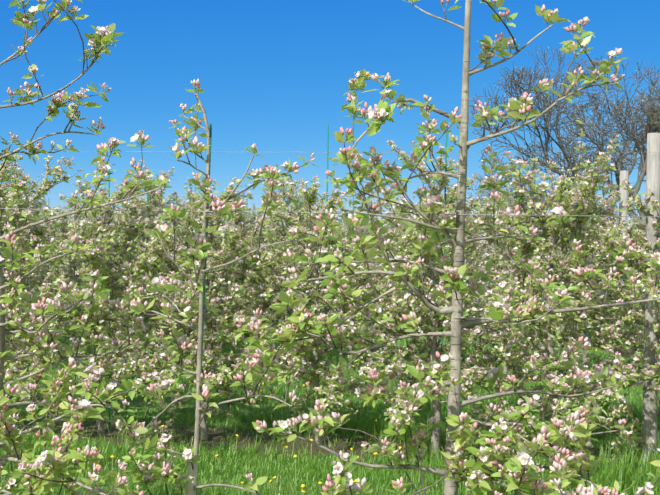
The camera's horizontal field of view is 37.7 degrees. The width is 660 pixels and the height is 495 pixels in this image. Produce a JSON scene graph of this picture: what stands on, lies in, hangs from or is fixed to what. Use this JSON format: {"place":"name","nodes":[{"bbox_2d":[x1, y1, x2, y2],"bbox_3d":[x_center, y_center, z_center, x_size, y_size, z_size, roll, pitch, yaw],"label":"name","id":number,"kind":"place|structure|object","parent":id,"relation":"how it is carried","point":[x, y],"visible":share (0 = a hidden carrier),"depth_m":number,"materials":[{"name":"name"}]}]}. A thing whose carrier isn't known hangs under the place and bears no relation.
{"place":"outdoors","nodes":[
{"label":"outdoors","id":0,"kind":"place"},
{"bbox_2d":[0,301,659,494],"bbox_3d":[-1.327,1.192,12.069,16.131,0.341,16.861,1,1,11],"label":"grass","id":1,"kind":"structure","parent":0,"point":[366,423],"depth_m":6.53,"materials":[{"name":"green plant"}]},
{"bbox_2d":[0,280,659,494],"bbox_3d":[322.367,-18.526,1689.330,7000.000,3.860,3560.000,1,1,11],"label":"ground","id":2,"kind":"structure","parent":0,"point":[217,435],"depth_m":7.18,"materials":[{"name":"green plant"}]},
{"bbox_2d":[0,158,77,330],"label":"apple tree","id":3,"kind":"object","parent":2,"relation":"on","point":[35,273],"visible":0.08,"depth_m":11.44,"materials":[{"name":"green plant"}]},
{"bbox_2d":[0,136,83,427],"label":"apple tree","id":4,"kind":"object","parent":2,"relation":"on","point":[14,194],"visible":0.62,"depth_m":7.28,"materials":[{"name":"green plant"}]},
{"bbox_2d":[17,213,87,296],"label":"apple tree","id":5,"kind":"object","parent":2,"relation":"on","point":[40,216],"visible":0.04,"depth_m":15.38,"materials":[{"name":"green plant"}]},
{"bbox_2d":[17,189,139,355],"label":"apple tree","id":6,"kind":"object","parent":2,"relation":"on","point":[60,236],"visible":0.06,"depth_m":11.17,"materials":[{"name":"green plant"}]},
{"bbox_2d":[57,194,101,272],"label":"apple tree","id":7,"kind":"object","parent":2,"relation":"on","point":[68,230],"visible":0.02,"depth_m":19.18,"materials":[{"name":"green plant"}]},
{"bbox_2d":[46,213,119,302],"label":"apple tree","id":8,"kind":"object","parent":2,"relation":"on","point":[79,248],"visible":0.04,"depth_m":15.23,"materials":[{"name":"green plant"}]},
{"bbox_2d":[0,0,173,494],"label":"apple tree","id":9,"kind":"object","parent":2,"relation":"on","point":[40,474],"visible":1,"depth_m":3.06,"materials":[{"name":"green plant"}]},
{"bbox_2d":[12,169,186,438],"bbox_3d":[-1.639,0.415,7.002,1.251,1.987,1.518,1,1,-20],"label":"apple tree","id":10,"kind":"object","parent":2,"relation":"on","point":[103,256],"visible":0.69,"depth_m":6.93,"materials":[{"name":"green plant"}]},
{"bbox_2d":[106,185,145,251],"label":"apple tree","id":11,"kind":"object","parent":2,"relation":"on","point":[117,215],"depth_m":19.09,"materials":[{"name":"green plant"}]},
{"bbox_2d":[107,195,184,323],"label":"apple tree","id":12,"kind":"object","parent":2,"relation":"on","point":[145,240],"depth_m":15.07,"materials":[{"name":"green plant"}]},
{"bbox_2d":[89,160,207,357],"bbox_3d":[-2.052,0.171,11.118,1.451,2.326,1.199,1,1,-18],"label":"apple tree","id":13,"kind":"object","parent":2,"relation":"on","point":[153,213],"visible":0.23,"depth_m":10.94,"materials":[{"name":"green plant"}]},
{"bbox_2d":[156,203,187,301],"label":"apple tree","id":14,"kind":"object","parent":2,"relation":"on","point":[171,223],"visible":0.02,"depth_m":18.93,"materials":[{"name":"green plant"}]},
{"bbox_2d":[150,191,231,308],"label":"apple tree","id":15,"kind":"object","parent":2,"relation":"on","point":[177,200],"visible":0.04,"depth_m":14.82,"materials":[{"name":"green plant"}]},
{"bbox_2d":[185,460,197,494],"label":"trunk guard","id":16,"kind":"object","parent":2,"relation":"on","point":[191,474],"visible":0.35,"depth_m":3.04,"materials":[{"name":"beige"}]},
{"bbox_2d":[85,79,318,494],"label":"young apple tree","id":17,"kind":"object","parent":2,"relation":"on","point":[146,471],"visible":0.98,"depth_m":2.99,"materials":[{"name":"green plant"}]},
{"bbox_2d":[108,177,297,439],"bbox_3d":[-0.940,0.461,6.887,1.208,1.918,1.466,1,1,29],"label":"apple tree","id":18,"kind":"object","parent":2,"relation":"on","point":[213,341],"visible":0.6,"depth_m":6.82,"materials":[{"name":"green plant"}]},
{"bbox_2d":[196,124,211,494],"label":"stake","id":19,"kind":"object","parent":2,"relation":"on","point":[210,128],"visible":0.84,"depth_m":3.06,"materials":[{"name":"teal"}]},
{"bbox_2d":[164,173,258,363],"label":"apple tree","id":20,"kind":"object","parent":2,"relation":"on","point":[196,217],"visible":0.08,"depth_m":10.81,"materials":[{"name":"green plant"}]},
{"bbox_2d":[215,201,261,292],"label":"apple tree","id":21,"kind":"object","parent":2,"relation":"on","point":[224,222],"depth_m":18.76,"materials":[{"name":"green plant"}]},
{"bbox_2d":[206,197,274,322],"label":"apple tree","id":22,"kind":"object","parent":2,"relation":"on","point":[249,219],"visible":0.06,"depth_m":14.73,"materials":[{"name":"green plant"}]},
{"bbox_2d":[220,164,334,363],"bbox_3d":[-0.609,0.223,10.702,1.332,2.284,1.399,1,1,-1],"label":"apple tree","id":23,"kind":"object","parent":2,"relation":"on","point":[289,198],"visible":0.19,"depth_m":10.81,"materials":[{"name":"green plant"}]},
{"bbox_2d":[249,186,321,305],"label":"apple tree","id":24,"kind":"object","parent":2,"relation":"on","point":[299,198],"visible":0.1,"depth_m":14.57,"materials":[{"name":"green plant"}]},
{"bbox_2d":[266,218,315,289],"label":"apple tree","id":25,"kind":"object","parent":2,"relation":"on","point":[291,241],"visible":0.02,"depth_m":18.53,"materials":[{"name":"green plant"}]},
{"bbox_2d":[208,176,424,444],"bbox_3d":[-0.159,0.469,6.863,1.472,1.926,1.212,1,1,-7],"label":"apple tree","id":26,"kind":"object","parent":2,"relation":"on","point":[297,353],"visible":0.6,"depth_m":6.73,"materials":[{"name":"green plant"}]},
{"bbox_2d":[10,125,638,443],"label":"support stakes","id":27,"kind":"object","parent":2,"relation":"on","point":[243,227],"visible":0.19,"depth_m":6.88,"materials":[{"name":"teal"}]},
{"bbox_2d":[2,133,659,462],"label":"trellis posts","id":28,"kind":"object","parent":2,"relation":"on","point":[649,416],"visible":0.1,"depth_m":6.40,"materials":[{"name":"grey wood"}]},
{"bbox_2d":[0,151,605,227],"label":"trellis wires","id":29,"kind":"object","parent":28,"relation":"attached to","point":[248,222],"visible":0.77,"depth_m":7.01,"materials":[{"name":"silver metal"}]},
{"bbox_2d":[78,179,555,227],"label":"trellis wires","id":30,"kind":"object","parent":28,"relation":"attached to","point":[282,180],"visible":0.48,"depth_m":10.76,"materials":[{"name":"silver metal"}]},
{"bbox_2d":[0,208,659,216],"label":"trellis wires","id":31,"kind":"object","parent":28,"relation":"attached to","point":[352,213],"visible":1,"depth_m":2.91,"materials":[{"name":"silver metal"}]},
{"bbox_2d":[30,192,642,231],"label":"trellis wires","id":32,"kind":"object","parent":28,"relation":"attached to","point":[322,194],"visible":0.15,"depth_m":14.53,"materials":[{"name":"silver metal"}]},
{"bbox_2d":[4,306,657,494],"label":"dandelions","id":33,"kind":"object","parent":2,"relation":"on","point":[274,477],"visible":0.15,"depth_m":6.31,"materials":[{"name":"yellow"}]},
{"bbox_2d":[314,222,380,317],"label":"apple tree","id":34,"kind":"object","parent":2,"relation":"on","point":[347,240],"visible":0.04,"depth_m":14.55,"materials":[{"name":"green plant"}]},
{"bbox_2d":[306,196,417,367],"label":"apple tree","id":35,"kind":"object","parent":2,"relation":"on","point":[350,242],"visible":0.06,"depth_m":10.67,"materials":[{"name":"green plant"}]},
{"bbox_2d":[351,220,386,306],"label":"apple tree","id":36,"kind":"object","parent":2,"relation":"on","point":[368,230],"visible":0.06,"depth_m":18.13,"materials":[{"name":"green plant"}]},
{"bbox_2d":[378,205,419,302],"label":"apple tree","id":37,"kind":"object","parent":2,"relation":"on","point":[399,234],"visible":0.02,"depth_m":18.02,"materials":[{"name":"green plant"}]},
{"bbox_2d":[363,190,436,317],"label":"apple tree","id":38,"kind":"object","parent":2,"relation":"on","point":[387,225],"visible":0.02,"depth_m":14.33,"materials":[{"name":"green plant"}]},
{"bbox_2d":[368,181,477,360],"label":"apple tree","id":39,"kind":"object","parent":2,"relation":"on","point":[391,233],"visible":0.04,"depth_m":10.49,"materials":[{"name":"green plant"}]},
{"bbox_2d":[235,0,659,494],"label":"apple tree","id":40,"kind":"object","parent":2,"relation":"on","point":[554,438],"visible":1,"depth_m":2.85,"materials":[{"name":"green plant"}]},
{"bbox_2d":[363,130,549,452],"bbox_3d":[0.870,0.335,6.579,1.370,2.237,1.304,1,1,7],"label":"apple tree","id":41,"kind":"object","parent":2,"relation":"on","point":[474,374],"visible":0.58,"depth_m":6.57,"materials":[{"name":"green plant"}]},
{"bbox_2d":[437,196,504,313],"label":"apple tree","id":42,"kind":"object","parent":2,"relation":"on","point":[480,263],"visible":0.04,"depth_m":14.17,"materials":[{"name":"green plant"}]},
{"bbox_2d":[445,203,496,308],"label":"apple tree","id":43,"kind":"object","parent":2,"relation":"on","point":[480,244],"visible":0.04,"depth_m":17.81,"materials":[{"name":"green plant"}]},
{"bbox_2d":[474,246,508,285],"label":"apple tree","id":44,"kind":"object","parent":2,"relation":"on","point":[485,253],"depth_m":21.52,"materials":[{"name":"green plant"}]},
{"bbox_2d":[473,183,535,316],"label":"apple tree","id":45,"kind":"object","parent":2,"relation":"on","point":[485,283],"visible":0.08,"depth_m":17.75,"materials":[{"name":"green plant"}]},
{"bbox_2d":[462,206,560,373],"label":"apple tree","id":46,"kind":"object","parent":2,"relation":"on","point":[493,256],"visible":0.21,"depth_m":10.29,"materials":[{"name":"green plant"}]},
{"bbox_2d":[474,172,554,214],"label":"bare tree","id":47,"kind":"object","parent":2,"relation":"on","point":[508,190],"visible":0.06,"depth_m":122.55,"materials":[{"name":"plant"}]},
{"bbox_2d":[476,185,565,332],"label":"apple tree","id":48,"kind":"object","parent":2,"relation":"on","point":[512,208],"visible":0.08,"depth_m":14.01,"materials":[{"name":"green plant"}]},
{"bbox_2d":[466,140,596,217],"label":"apple tree","id":49,"kind":"object","parent":2,"relation":"on","point":[527,158],"visible":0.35,"depth_m":95.40,"materials":[{"name":"plant"}]},
{"bbox_2d":[526,210,574,317],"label":"apple tree","id":50,"kind":"object","parent":2,"relation":"on","point":[546,248],"visible":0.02,"depth_m":17.59,"materials":[{"name":"green plant"}]},
{"bbox_2d":[457,46,659,213],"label":"bare tree","id":51,"kind":"object","parent":2,"relation":"on","point":[548,114],"visible":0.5,"depth_m":70.96,"materials":[{"name":"brown plant"}]},
{"bbox_2d":[467,120,653,461],"bbox_3d":[1.595,0.309,6.623,1.190,2.309,1.440,2,1,44],"label":"apple tree","id":52,"kind":"object","parent":2,"relation":"on","point":[574,204],"visible":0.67,"depth_m":6.49,"materials":[{"name":"green plant"}]},
{"bbox_2d":[527,187,614,328],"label":"apple tree","id":53,"kind":"object","parent":2,"relation":"on","point":[567,257],"visible":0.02,"depth_m":13.93,"materials":[{"name":"green plant"}]},
{"bbox_2d":[515,175,642,367],"bbox_3d":[2.634,0.283,10.215,1.421,2.278,1.174,1,1,-3],"label":"apple tree","id":54,"kind":"object","parent":2,"relation":"on","point":[613,312],"visible":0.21,"depth_m":10.07,"materials":[{"name":"green plant"}]},
{"bbox_2d":[573,233,616,299],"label":"apple tree","id":55,"kind":"object","parent":2,"relation":"on","point":[603,268],"visible":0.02,"depth_m":17.45,"materials":[{"name":"green plant"}]},
{"bbox_2d":[533,85,659,224],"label":"bare tree","id":56,"kind":"object","parent":2,"relation":"on","point":[653,116],"visible":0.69,"depth_m":58.96,"materials":[{"name":"grey plant"}]},
{"bbox_2d":[561,178,659,458],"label":"apple tree","id":57,"kind":"object","parent":2,"relation":"on","point":[623,368],"visible":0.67,"depth_m":6.32,"materials":[{"name":"green plant"}]},
{"bbox_2d":[601,215,631,265],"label":"apple tree","id":58,"kind":"object","parent":2,"relation":"on","point":[618,222],"depth_m":20.87,"materials":[{"name":"green plant"}]},
{"bbox_2d":[583,194,659,357],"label":"apple tree","id":59,"kind":"object","parent":2,"relation":"on","point":[627,292],"visible":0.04,"depth_m":10.16,"materials":[{"name":"green plant"}]},
{"bbox_2d":[598,211,659,335],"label":"apple tree","id":60,"kind":"object","parent":2,"relation":"on","point":[635,219],"depth_m":13.54,"materials":[{"name":"green plant"}]},
{"bbox_2d":[0,0,659,224],"label":"sky","id":61,"kind":"structure","parent":0,"point":[273,75],"materials":[{"name":"blue"}]}
]}

